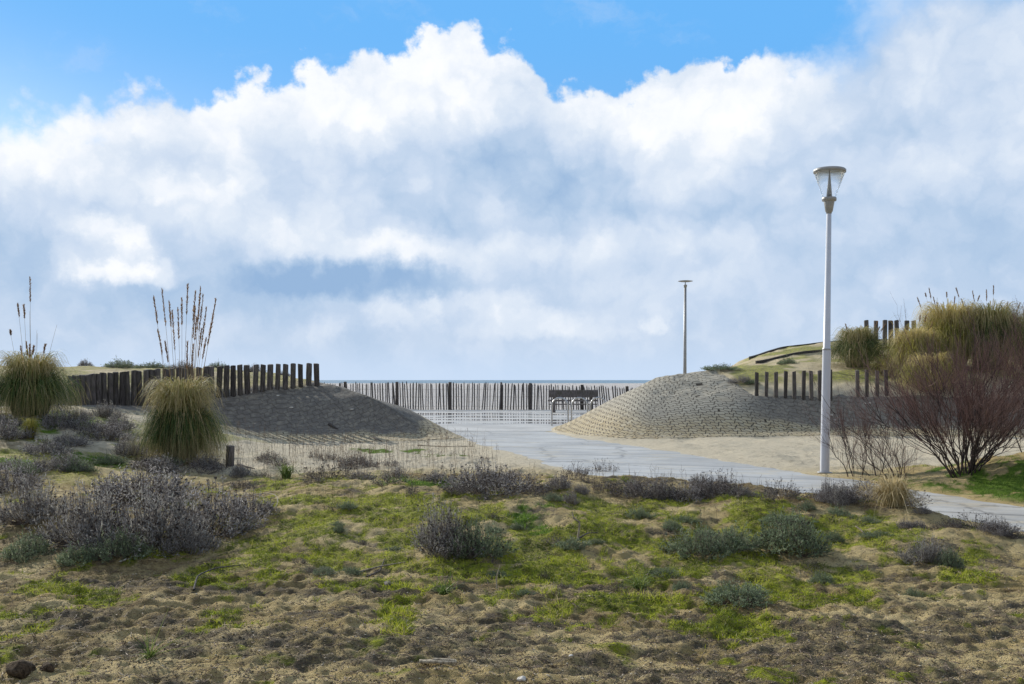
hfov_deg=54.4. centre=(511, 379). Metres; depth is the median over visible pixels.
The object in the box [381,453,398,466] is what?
everlasting shrub
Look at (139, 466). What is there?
everlasting shrub
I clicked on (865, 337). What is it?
pampas grass
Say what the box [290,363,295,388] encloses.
timber post
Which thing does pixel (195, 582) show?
fallen twig
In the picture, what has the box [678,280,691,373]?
street lamp
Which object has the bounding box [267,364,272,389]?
timber post
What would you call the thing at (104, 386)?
timber post
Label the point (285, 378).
timber post
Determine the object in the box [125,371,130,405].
timber post
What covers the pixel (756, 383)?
timber post
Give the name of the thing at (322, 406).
paved slope
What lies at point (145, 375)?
timber post
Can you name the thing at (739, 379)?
everlasting shrub
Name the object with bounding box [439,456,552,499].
everlasting shrub
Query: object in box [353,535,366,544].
everlasting shrub
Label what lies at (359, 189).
sky
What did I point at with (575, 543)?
everlasting shrub
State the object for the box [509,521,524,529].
everlasting shrub
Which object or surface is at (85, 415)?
everlasting shrub
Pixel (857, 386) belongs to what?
timber post
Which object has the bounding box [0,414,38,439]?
everlasting shrub
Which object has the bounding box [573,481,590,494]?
everlasting shrub
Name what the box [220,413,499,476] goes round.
dry stalks
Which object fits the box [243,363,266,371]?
everlasting shrub
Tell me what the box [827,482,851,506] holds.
everlasting shrub
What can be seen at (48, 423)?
everlasting shrub
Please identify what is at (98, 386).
timber post
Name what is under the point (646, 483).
everlasting shrub
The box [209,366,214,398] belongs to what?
timber post
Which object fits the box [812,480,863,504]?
everlasting shrub
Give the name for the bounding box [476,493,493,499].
everlasting shrub
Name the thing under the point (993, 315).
pampas grass
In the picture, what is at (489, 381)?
sea
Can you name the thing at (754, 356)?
timber edging
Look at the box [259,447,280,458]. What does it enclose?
everlasting shrub
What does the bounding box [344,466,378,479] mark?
everlasting shrub
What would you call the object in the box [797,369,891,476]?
bare sapling
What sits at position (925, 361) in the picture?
pampas grass
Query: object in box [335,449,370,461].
everlasting shrub
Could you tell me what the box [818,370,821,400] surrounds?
timber post
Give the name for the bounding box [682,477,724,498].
everlasting shrub
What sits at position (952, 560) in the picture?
everlasting shrub
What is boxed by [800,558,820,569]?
everlasting shrub
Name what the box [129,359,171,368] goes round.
everlasting shrub
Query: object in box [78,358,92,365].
everlasting shrub
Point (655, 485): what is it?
everlasting shrub
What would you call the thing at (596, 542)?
everlasting shrub
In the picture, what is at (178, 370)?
timber post
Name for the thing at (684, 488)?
everlasting shrub
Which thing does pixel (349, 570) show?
everlasting shrub
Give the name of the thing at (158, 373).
timber post
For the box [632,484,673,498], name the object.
everlasting shrub
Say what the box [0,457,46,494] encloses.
everlasting shrub
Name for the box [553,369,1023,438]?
paved slope
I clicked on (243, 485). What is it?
everlasting shrub
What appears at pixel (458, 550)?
everlasting shrub
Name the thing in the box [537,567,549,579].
everlasting shrub
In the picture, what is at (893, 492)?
grass tussock
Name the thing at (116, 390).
timber post
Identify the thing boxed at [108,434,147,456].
everlasting shrub
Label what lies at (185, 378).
timber post
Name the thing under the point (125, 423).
everlasting shrub
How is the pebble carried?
on the ground at (790, 452)
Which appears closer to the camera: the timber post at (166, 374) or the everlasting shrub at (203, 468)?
the everlasting shrub at (203, 468)
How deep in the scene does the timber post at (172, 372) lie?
25.93 m
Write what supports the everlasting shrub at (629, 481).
on the ground at (790, 452)
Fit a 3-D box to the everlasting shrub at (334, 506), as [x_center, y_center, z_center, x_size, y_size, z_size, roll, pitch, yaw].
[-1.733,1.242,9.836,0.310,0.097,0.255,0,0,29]
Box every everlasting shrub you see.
[0,410,27,426]
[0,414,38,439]
[0,455,49,473]
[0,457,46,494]
[0,473,91,528]
[0,523,60,563]
[7,460,43,476]
[18,435,74,456]
[25,474,151,551]
[27,453,57,470]
[38,404,81,430]
[44,431,93,446]
[45,448,87,468]
[53,458,91,471]
[54,540,95,567]
[55,451,100,472]
[61,414,115,435]
[61,467,217,561]
[64,405,97,420]
[70,416,141,441]
[73,514,160,562]
[75,457,213,506]
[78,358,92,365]
[84,399,129,418]
[88,450,129,464]
[100,356,135,367]
[101,413,139,429]
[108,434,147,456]
[123,456,162,468]
[124,447,173,470]
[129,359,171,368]
[142,454,184,473]
[153,453,185,464]
[156,515,228,558]
[160,474,271,540]
[161,455,229,475]
[167,359,193,368]
[185,450,227,470]
[209,361,230,368]
[224,476,260,487]
[229,460,252,479]
[230,486,280,518]
[233,478,250,489]
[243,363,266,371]
[247,481,268,489]
[250,468,272,477]
[252,451,275,459]
[252,454,292,465]
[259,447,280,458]
[272,456,288,466]
[292,555,309,563]
[294,455,359,479]
[302,470,328,484]
[302,565,321,573]
[306,445,321,458]
[311,564,339,576]
[318,447,337,459]
[322,501,346,509]
[329,520,344,525]
[332,520,345,532]
[334,500,359,509]
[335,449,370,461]
[336,456,373,468]
[337,451,374,466]
[337,565,363,575]
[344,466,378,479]
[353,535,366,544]
[363,456,379,466]
[369,469,409,486]
[379,462,413,479]
[380,546,404,551]
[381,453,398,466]
[404,479,419,496]
[405,492,470,554]
[415,462,494,487]
[415,469,459,480]
[421,516,490,560]
[437,478,468,494]
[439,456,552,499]
[439,501,519,558]
[446,480,485,495]
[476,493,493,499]
[480,556,504,563]
[484,524,508,533]
[486,570,511,577]
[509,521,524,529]
[516,475,551,494]
[516,588,534,595]
[528,481,554,491]
[530,489,563,497]
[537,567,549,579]
[539,535,561,543]
[540,489,562,500]
[545,471,572,489]
[551,535,591,549]
[553,582,573,588]
[558,465,581,479]
[561,487,580,504]
[565,461,592,475]
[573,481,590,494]
[580,472,597,482]
[587,537,604,543]
[589,478,616,490]
[589,479,628,495]
[590,458,619,471]
[606,474,654,487]
[607,480,624,497]
[608,578,627,589]
[613,480,651,499]
[620,475,671,490]
[620,483,658,497]
[621,475,641,492]
[625,504,658,519]
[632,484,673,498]
[641,473,677,498]
[646,490,665,499]
[646,565,679,577]
[647,478,687,501]
[651,526,681,535]
[652,510,742,563]
[657,515,681,531]
[663,482,701,497]
[666,479,709,503]
[666,514,700,523]
[670,578,693,590]
[682,469,737,493]
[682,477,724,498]
[687,476,724,492]
[688,473,710,487]
[692,481,745,498]
[692,521,763,553]
[693,486,731,498]
[693,528,720,536]
[700,363,740,370]
[700,578,772,609]
[705,468,744,490]
[715,475,737,488]
[724,484,759,496]
[725,374,752,382]
[726,480,747,494]
[744,378,759,384]
[747,491,836,561]
[758,509,792,524]
[759,479,779,500]
[763,479,809,499]
[776,355,799,364]
[787,513,818,524]
[799,499,817,509]
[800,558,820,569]
[804,568,826,577]
[805,488,819,498]
[806,570,834,583]
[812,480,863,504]
[814,490,858,503]
[817,474,836,498]
[817,488,837,502]
[820,482,862,498]
[822,526,845,542]
[824,505,854,517]
[825,479,853,504]
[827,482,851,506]
[830,478,878,493]
[846,478,940,507]
[847,477,876,490]
[852,514,882,523]
[856,529,893,539]
[894,531,953,565]
[897,518,912,527]
[901,586,924,596]
[911,504,931,514]
[912,519,926,528]
[924,519,950,529]
[931,521,949,529]
[931,542,964,568]
[941,512,1018,532]
[941,515,976,528]
[949,519,964,528]
[975,519,997,531]
[976,516,1023,535]
[992,529,1010,536]
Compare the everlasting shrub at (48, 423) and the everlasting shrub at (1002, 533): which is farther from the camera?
the everlasting shrub at (48, 423)
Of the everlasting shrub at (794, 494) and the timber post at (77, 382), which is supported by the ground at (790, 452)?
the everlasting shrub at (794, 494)
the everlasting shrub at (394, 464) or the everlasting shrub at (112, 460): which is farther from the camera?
the everlasting shrub at (394, 464)
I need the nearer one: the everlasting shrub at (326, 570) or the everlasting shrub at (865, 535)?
the everlasting shrub at (326, 570)
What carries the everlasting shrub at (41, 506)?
on the ground at (790, 452)
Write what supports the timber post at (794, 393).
on the paved slope at (701, 404)
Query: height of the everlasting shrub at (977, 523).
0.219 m
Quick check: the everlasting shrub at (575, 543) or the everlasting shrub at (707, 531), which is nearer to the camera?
the everlasting shrub at (575, 543)
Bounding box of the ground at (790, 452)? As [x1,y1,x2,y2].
[0,340,1023,683]
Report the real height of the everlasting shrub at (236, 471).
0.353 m
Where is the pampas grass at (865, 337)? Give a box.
[815,321,891,368]
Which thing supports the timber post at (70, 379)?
on the paved slope at (322, 406)
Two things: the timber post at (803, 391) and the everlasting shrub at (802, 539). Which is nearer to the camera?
the everlasting shrub at (802, 539)
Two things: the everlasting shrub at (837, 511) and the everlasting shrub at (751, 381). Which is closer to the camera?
the everlasting shrub at (837, 511)
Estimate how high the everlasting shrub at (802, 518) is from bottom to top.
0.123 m
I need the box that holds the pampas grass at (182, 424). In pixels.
[124,283,248,465]
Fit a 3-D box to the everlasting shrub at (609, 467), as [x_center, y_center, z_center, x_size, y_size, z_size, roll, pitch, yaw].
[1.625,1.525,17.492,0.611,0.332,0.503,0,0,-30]
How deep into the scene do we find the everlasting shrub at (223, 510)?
9.17 m
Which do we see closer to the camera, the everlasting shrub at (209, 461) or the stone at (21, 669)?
the stone at (21, 669)
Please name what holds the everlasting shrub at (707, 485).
on the ground at (790, 452)
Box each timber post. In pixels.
[67,376,73,405]
[72,375,79,405]
[79,374,84,404]
[85,374,90,404]
[90,373,95,404]
[95,374,101,404]
[99,372,107,404]
[107,372,113,404]
[113,372,118,404]
[119,371,125,405]
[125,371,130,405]
[131,370,136,405]
[136,370,142,405]
[143,369,148,405]
[149,369,155,405]
[154,369,161,405]
[162,368,168,384]
[168,368,174,381]
[176,367,181,380]
[182,368,186,382]
[188,367,193,380]
[196,367,201,384]
[203,366,208,398]
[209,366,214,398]
[216,366,222,397]
[223,365,229,397]
[230,365,235,396]
[237,364,242,395]
[244,365,250,394]
[252,364,258,392]
[260,364,265,391]
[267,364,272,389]
[275,364,280,389]
[282,364,287,389]
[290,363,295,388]
[298,364,302,387]
[306,363,311,385]
[313,363,319,386]
[755,372,758,395]
[764,371,768,396]
[774,372,777,397]
[783,371,787,398]
[792,371,796,399]
[801,371,805,399]
[809,370,813,400]
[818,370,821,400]
[830,370,832,400]
[855,370,859,397]
[864,320,868,326]
[865,369,868,396]
[874,321,877,343]
[875,370,878,395]
[882,320,886,348]
[884,370,888,395]
[888,320,893,344]
[894,320,898,331]
[904,320,908,329]
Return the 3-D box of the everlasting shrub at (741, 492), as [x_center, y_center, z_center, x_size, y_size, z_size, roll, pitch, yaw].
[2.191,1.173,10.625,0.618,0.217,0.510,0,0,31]
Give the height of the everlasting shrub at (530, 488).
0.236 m
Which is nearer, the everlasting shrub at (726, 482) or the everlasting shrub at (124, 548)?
the everlasting shrub at (124, 548)
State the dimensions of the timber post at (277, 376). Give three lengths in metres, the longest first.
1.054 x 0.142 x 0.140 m
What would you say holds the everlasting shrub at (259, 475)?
on the ground at (790, 452)
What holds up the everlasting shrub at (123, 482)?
on the ground at (790, 452)
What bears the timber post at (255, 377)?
on the paved slope at (322, 406)
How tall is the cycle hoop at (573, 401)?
1.305 m
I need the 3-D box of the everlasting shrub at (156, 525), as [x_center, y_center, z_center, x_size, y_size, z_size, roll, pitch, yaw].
[-3.117,1.163,8.592,1.052,0.817,1.394,0,0,31]
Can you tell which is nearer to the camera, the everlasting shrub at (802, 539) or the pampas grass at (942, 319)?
the everlasting shrub at (802, 539)
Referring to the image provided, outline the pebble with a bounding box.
[517,676,525,680]
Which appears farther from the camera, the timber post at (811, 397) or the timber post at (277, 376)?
the timber post at (811, 397)
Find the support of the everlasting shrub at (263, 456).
on the ground at (790, 452)
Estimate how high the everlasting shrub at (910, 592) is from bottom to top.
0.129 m
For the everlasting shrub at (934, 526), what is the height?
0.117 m
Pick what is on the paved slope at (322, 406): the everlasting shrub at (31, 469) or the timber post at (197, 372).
the timber post at (197, 372)
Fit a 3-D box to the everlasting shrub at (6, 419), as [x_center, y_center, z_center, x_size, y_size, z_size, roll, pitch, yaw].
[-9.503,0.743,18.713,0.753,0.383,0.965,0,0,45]
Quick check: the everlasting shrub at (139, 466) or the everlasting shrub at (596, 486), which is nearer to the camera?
the everlasting shrub at (596, 486)
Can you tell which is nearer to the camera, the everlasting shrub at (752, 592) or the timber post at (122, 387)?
the everlasting shrub at (752, 592)
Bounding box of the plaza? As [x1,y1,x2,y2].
[411,410,588,430]
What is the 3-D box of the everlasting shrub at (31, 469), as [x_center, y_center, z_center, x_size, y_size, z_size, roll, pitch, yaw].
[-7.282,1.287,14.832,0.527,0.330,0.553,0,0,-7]
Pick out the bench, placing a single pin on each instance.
(591, 394)
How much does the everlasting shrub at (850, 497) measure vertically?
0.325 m
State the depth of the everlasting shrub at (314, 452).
19.73 m
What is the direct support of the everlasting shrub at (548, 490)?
on the ground at (790, 452)
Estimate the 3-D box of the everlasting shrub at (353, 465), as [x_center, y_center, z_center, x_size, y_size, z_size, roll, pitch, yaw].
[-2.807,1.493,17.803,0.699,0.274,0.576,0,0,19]
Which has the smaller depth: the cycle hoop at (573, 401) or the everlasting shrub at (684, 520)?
the everlasting shrub at (684, 520)
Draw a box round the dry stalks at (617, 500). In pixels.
[266,463,907,523]
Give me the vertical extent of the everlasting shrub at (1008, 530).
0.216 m
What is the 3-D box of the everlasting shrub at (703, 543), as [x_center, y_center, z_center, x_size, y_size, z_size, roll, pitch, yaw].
[1.660,1.384,8.755,0.673,0.477,0.706,0,0,-24]
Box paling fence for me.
[324,381,632,409]
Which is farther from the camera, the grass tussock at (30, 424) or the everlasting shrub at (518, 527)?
the grass tussock at (30, 424)
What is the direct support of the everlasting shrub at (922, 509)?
on the ground at (790, 452)
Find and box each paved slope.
[60,382,461,442]
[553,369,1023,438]
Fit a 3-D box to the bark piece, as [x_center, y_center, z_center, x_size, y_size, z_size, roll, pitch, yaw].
[-0.399,1.513,5.361,0.201,0.019,0.047,2,6,-2]
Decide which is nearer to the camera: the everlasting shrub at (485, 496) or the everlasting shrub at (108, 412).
the everlasting shrub at (485, 496)
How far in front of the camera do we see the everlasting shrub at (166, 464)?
16.61 m
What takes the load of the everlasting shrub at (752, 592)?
on the ground at (790, 452)
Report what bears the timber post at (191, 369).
on the paved slope at (322, 406)
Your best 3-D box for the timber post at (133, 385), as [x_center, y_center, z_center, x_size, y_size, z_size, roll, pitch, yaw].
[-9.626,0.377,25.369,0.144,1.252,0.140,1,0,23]
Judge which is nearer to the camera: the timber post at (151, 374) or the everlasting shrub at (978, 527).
the everlasting shrub at (978, 527)
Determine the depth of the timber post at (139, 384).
25.38 m
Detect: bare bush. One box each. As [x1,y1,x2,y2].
[838,300,1023,477]
[950,300,1023,451]
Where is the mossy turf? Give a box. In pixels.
[0,412,1022,649]
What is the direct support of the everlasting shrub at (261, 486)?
on the ground at (790, 452)
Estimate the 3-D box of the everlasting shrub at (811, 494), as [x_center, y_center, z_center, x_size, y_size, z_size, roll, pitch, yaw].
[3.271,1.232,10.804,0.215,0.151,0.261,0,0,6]
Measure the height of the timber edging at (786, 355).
1.011 m
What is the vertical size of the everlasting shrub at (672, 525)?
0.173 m
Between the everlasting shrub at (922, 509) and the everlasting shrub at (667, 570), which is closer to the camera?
the everlasting shrub at (667, 570)
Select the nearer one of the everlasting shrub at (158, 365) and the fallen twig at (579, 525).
the fallen twig at (579, 525)
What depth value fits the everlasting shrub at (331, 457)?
19.53 m
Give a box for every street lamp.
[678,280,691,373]
[813,166,845,472]
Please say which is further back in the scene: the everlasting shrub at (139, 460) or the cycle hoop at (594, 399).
the cycle hoop at (594, 399)
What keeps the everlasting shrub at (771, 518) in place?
on the ground at (790, 452)
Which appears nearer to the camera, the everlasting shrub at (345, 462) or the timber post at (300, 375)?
the everlasting shrub at (345, 462)
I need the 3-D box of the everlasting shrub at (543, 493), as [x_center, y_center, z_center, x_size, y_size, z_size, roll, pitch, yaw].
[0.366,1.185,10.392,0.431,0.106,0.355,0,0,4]
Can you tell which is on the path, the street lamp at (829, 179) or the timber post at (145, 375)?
the street lamp at (829, 179)
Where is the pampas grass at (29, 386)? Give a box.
[0,276,91,418]
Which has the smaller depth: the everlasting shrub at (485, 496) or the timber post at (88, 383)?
the everlasting shrub at (485, 496)
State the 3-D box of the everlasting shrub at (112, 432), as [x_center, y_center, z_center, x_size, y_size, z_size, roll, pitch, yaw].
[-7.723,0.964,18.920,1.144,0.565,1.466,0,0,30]
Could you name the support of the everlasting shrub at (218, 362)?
on the ground at (790, 452)
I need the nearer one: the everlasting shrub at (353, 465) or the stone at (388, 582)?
the stone at (388, 582)
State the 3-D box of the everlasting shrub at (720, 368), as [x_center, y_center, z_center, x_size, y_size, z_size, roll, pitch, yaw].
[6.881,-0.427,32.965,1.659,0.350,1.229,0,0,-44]
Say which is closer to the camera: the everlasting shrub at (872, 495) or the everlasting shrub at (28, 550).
the everlasting shrub at (28, 550)
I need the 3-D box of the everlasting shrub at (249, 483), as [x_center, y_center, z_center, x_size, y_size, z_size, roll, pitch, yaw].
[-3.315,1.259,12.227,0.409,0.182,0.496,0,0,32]
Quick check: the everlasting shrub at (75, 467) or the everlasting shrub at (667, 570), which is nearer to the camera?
the everlasting shrub at (667, 570)
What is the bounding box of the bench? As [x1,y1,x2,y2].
[548,390,597,412]
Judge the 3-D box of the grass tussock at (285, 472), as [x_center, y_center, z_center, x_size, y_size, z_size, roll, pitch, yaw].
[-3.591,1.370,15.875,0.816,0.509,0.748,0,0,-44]
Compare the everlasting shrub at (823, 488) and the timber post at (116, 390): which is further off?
the timber post at (116, 390)
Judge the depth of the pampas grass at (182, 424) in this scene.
17.92 m
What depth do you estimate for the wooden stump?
18.14 m
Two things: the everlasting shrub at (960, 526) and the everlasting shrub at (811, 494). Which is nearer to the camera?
the everlasting shrub at (960, 526)
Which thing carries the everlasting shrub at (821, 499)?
on the ground at (790, 452)
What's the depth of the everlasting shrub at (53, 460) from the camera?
15.72 m
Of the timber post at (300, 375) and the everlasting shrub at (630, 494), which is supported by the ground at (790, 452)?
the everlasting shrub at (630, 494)
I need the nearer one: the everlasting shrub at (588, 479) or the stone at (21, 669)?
the stone at (21, 669)
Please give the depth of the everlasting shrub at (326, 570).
7.69 m
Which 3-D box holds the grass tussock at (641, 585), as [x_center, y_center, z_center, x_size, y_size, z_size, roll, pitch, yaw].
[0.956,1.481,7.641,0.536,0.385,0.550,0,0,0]
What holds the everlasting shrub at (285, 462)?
on the ground at (790, 452)
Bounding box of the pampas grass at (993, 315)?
[954,285,1023,370]
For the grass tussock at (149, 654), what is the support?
on the ground at (790, 452)
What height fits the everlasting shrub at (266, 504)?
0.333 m
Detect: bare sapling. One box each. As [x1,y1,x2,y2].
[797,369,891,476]
[818,410,905,475]
[824,382,926,478]
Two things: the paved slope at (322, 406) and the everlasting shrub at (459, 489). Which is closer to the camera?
the everlasting shrub at (459, 489)
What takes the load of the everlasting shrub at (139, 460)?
on the ground at (790, 452)
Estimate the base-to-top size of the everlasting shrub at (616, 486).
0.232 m
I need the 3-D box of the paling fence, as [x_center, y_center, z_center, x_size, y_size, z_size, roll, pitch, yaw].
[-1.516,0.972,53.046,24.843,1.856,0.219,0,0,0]
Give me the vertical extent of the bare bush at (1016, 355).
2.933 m
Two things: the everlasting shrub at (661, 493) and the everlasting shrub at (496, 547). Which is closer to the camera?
the everlasting shrub at (496, 547)
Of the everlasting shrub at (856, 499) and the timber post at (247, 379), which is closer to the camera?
the everlasting shrub at (856, 499)
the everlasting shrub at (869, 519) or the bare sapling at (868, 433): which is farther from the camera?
the bare sapling at (868, 433)
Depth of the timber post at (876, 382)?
29.86 m
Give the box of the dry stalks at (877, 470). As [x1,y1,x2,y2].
[840,438,916,478]
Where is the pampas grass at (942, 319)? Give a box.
[892,288,992,368]
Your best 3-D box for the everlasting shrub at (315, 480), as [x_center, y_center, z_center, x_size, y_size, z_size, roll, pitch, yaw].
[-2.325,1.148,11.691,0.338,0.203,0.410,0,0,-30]
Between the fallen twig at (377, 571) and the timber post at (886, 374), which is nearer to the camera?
the fallen twig at (377, 571)
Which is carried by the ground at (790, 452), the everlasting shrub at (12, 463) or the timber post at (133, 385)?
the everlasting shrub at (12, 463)
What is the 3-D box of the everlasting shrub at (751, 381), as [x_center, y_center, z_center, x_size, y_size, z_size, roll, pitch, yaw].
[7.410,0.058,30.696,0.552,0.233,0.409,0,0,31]
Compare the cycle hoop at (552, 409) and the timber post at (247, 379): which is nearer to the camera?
the timber post at (247, 379)
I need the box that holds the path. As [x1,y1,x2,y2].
[451,431,1023,530]
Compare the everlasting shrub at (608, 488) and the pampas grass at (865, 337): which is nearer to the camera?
the everlasting shrub at (608, 488)
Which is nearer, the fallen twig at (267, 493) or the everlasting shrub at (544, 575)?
the everlasting shrub at (544, 575)
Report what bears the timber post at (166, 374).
on the paved slope at (322, 406)
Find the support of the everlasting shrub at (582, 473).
on the ground at (790, 452)
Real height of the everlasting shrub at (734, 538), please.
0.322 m
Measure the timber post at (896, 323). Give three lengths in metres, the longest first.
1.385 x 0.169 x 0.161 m
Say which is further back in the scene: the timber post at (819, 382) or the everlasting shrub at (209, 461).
the timber post at (819, 382)
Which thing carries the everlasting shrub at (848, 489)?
on the ground at (790, 452)
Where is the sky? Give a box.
[0,0,1023,379]
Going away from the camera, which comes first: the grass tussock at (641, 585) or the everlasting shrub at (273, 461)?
the grass tussock at (641, 585)
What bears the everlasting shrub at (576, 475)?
on the ground at (790, 452)
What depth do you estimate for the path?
18.58 m
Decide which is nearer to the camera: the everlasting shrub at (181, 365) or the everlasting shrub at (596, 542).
the everlasting shrub at (596, 542)
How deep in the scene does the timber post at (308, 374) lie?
27.81 m
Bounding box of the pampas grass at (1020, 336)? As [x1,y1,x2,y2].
[1000,305,1023,364]
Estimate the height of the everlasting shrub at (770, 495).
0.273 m
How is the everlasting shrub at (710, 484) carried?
on the ground at (790, 452)
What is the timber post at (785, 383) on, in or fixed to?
on the paved slope at (701, 404)
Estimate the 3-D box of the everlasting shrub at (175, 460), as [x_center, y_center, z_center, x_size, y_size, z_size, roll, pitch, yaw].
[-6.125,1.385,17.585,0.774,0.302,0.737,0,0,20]
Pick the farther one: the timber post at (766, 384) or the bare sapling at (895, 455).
the timber post at (766, 384)
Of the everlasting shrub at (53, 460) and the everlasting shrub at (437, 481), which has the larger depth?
the everlasting shrub at (53, 460)
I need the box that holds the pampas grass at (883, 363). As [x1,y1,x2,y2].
[867,354,911,374]
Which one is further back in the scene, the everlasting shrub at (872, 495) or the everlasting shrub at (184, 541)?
the everlasting shrub at (872, 495)
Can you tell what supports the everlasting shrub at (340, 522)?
on the ground at (790, 452)
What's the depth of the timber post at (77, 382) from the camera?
24.20 m
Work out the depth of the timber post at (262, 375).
27.19 m
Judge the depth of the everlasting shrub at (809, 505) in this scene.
10.04 m
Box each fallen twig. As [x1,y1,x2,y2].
[193,565,240,590]
[247,493,277,521]
[356,562,403,573]
[366,558,384,576]
[572,511,580,540]
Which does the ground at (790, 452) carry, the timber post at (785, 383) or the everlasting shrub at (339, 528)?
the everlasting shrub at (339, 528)
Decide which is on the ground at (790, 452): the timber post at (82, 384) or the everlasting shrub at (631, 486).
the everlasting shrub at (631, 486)
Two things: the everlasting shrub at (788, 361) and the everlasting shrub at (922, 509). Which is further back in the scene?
the everlasting shrub at (788, 361)
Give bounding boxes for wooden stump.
[226,445,234,466]
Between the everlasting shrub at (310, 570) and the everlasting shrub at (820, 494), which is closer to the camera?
the everlasting shrub at (310, 570)
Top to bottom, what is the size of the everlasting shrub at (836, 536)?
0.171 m
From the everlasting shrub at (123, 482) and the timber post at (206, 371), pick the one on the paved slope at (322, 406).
the timber post at (206, 371)
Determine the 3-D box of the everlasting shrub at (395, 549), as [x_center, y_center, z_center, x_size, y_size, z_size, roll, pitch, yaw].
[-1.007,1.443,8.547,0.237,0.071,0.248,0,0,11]
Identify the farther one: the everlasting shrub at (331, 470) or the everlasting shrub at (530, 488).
the everlasting shrub at (331, 470)
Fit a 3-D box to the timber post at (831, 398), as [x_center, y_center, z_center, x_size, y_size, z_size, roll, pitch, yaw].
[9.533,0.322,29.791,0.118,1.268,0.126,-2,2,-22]
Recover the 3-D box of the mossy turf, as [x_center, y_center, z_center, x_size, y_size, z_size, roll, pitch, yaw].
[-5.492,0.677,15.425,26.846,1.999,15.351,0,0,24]
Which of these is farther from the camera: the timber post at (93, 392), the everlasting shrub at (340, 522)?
the timber post at (93, 392)
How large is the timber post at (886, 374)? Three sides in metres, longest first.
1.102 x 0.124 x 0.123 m
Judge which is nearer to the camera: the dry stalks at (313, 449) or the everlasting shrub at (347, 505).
the everlasting shrub at (347, 505)
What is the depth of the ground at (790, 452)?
7.61 m
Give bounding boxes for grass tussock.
[14,414,45,438]
[113,610,207,660]
[268,454,304,479]
[414,563,474,596]
[616,558,660,592]
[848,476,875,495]
[853,463,949,514]
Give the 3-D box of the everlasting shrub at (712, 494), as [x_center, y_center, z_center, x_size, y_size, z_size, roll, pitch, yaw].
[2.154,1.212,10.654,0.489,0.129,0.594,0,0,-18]
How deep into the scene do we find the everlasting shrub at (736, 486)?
10.86 m
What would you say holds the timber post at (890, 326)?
on the ground at (790, 452)
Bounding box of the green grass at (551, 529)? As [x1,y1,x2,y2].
[0,410,1023,535]
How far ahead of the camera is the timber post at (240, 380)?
26.90 m
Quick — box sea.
[312,380,649,382]
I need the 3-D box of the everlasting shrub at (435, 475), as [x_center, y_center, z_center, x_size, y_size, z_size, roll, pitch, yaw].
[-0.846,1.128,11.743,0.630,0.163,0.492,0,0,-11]
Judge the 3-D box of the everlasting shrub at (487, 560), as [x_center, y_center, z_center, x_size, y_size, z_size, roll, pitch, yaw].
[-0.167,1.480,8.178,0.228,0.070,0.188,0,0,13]
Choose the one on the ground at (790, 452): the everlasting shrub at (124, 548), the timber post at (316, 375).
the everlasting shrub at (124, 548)
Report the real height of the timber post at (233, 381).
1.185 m
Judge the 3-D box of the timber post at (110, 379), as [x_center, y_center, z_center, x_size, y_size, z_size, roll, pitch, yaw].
[-10.073,0.402,24.961,0.148,1.179,0.152,0,-2,-15]
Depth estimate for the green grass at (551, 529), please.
13.74 m
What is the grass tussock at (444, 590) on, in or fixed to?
on the ground at (790, 452)
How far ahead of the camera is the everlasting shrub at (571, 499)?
10.28 m
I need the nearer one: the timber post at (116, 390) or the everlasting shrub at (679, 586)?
the everlasting shrub at (679, 586)
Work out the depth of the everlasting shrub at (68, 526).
8.56 m
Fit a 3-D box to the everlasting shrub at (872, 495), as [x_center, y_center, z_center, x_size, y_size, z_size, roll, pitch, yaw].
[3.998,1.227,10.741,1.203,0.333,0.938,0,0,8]
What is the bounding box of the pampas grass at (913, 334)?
[868,315,956,374]
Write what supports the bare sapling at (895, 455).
on the ground at (790, 452)
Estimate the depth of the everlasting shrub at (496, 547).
8.35 m
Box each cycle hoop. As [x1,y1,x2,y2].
[551,397,568,425]
[571,397,587,420]
[590,397,605,410]
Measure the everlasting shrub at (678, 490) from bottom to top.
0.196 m
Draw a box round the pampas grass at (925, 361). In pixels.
[888,351,972,391]
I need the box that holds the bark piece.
[419,658,456,663]
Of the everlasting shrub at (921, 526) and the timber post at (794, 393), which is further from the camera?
the timber post at (794, 393)
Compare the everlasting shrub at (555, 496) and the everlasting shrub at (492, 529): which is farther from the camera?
the everlasting shrub at (555, 496)
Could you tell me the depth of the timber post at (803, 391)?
29.77 m
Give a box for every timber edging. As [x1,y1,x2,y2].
[749,339,878,359]
[756,347,881,363]
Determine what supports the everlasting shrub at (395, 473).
on the ground at (790, 452)
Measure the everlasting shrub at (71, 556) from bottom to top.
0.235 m
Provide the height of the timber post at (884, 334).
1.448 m
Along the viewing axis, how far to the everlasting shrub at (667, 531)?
9.20 m
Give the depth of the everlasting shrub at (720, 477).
10.99 m
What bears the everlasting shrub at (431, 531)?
on the ground at (790, 452)
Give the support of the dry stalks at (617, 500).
on the ground at (790, 452)
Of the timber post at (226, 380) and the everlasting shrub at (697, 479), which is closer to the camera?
the everlasting shrub at (697, 479)
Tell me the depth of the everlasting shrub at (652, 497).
10.65 m
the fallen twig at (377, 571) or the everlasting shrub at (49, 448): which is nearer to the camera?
the fallen twig at (377, 571)
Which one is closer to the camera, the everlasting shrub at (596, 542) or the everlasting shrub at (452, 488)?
the everlasting shrub at (596, 542)
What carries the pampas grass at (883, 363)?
on the ground at (790, 452)
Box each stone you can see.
[5,660,35,678]
[40,662,54,672]
[384,580,392,585]
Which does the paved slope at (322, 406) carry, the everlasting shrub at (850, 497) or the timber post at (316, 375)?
the timber post at (316, 375)

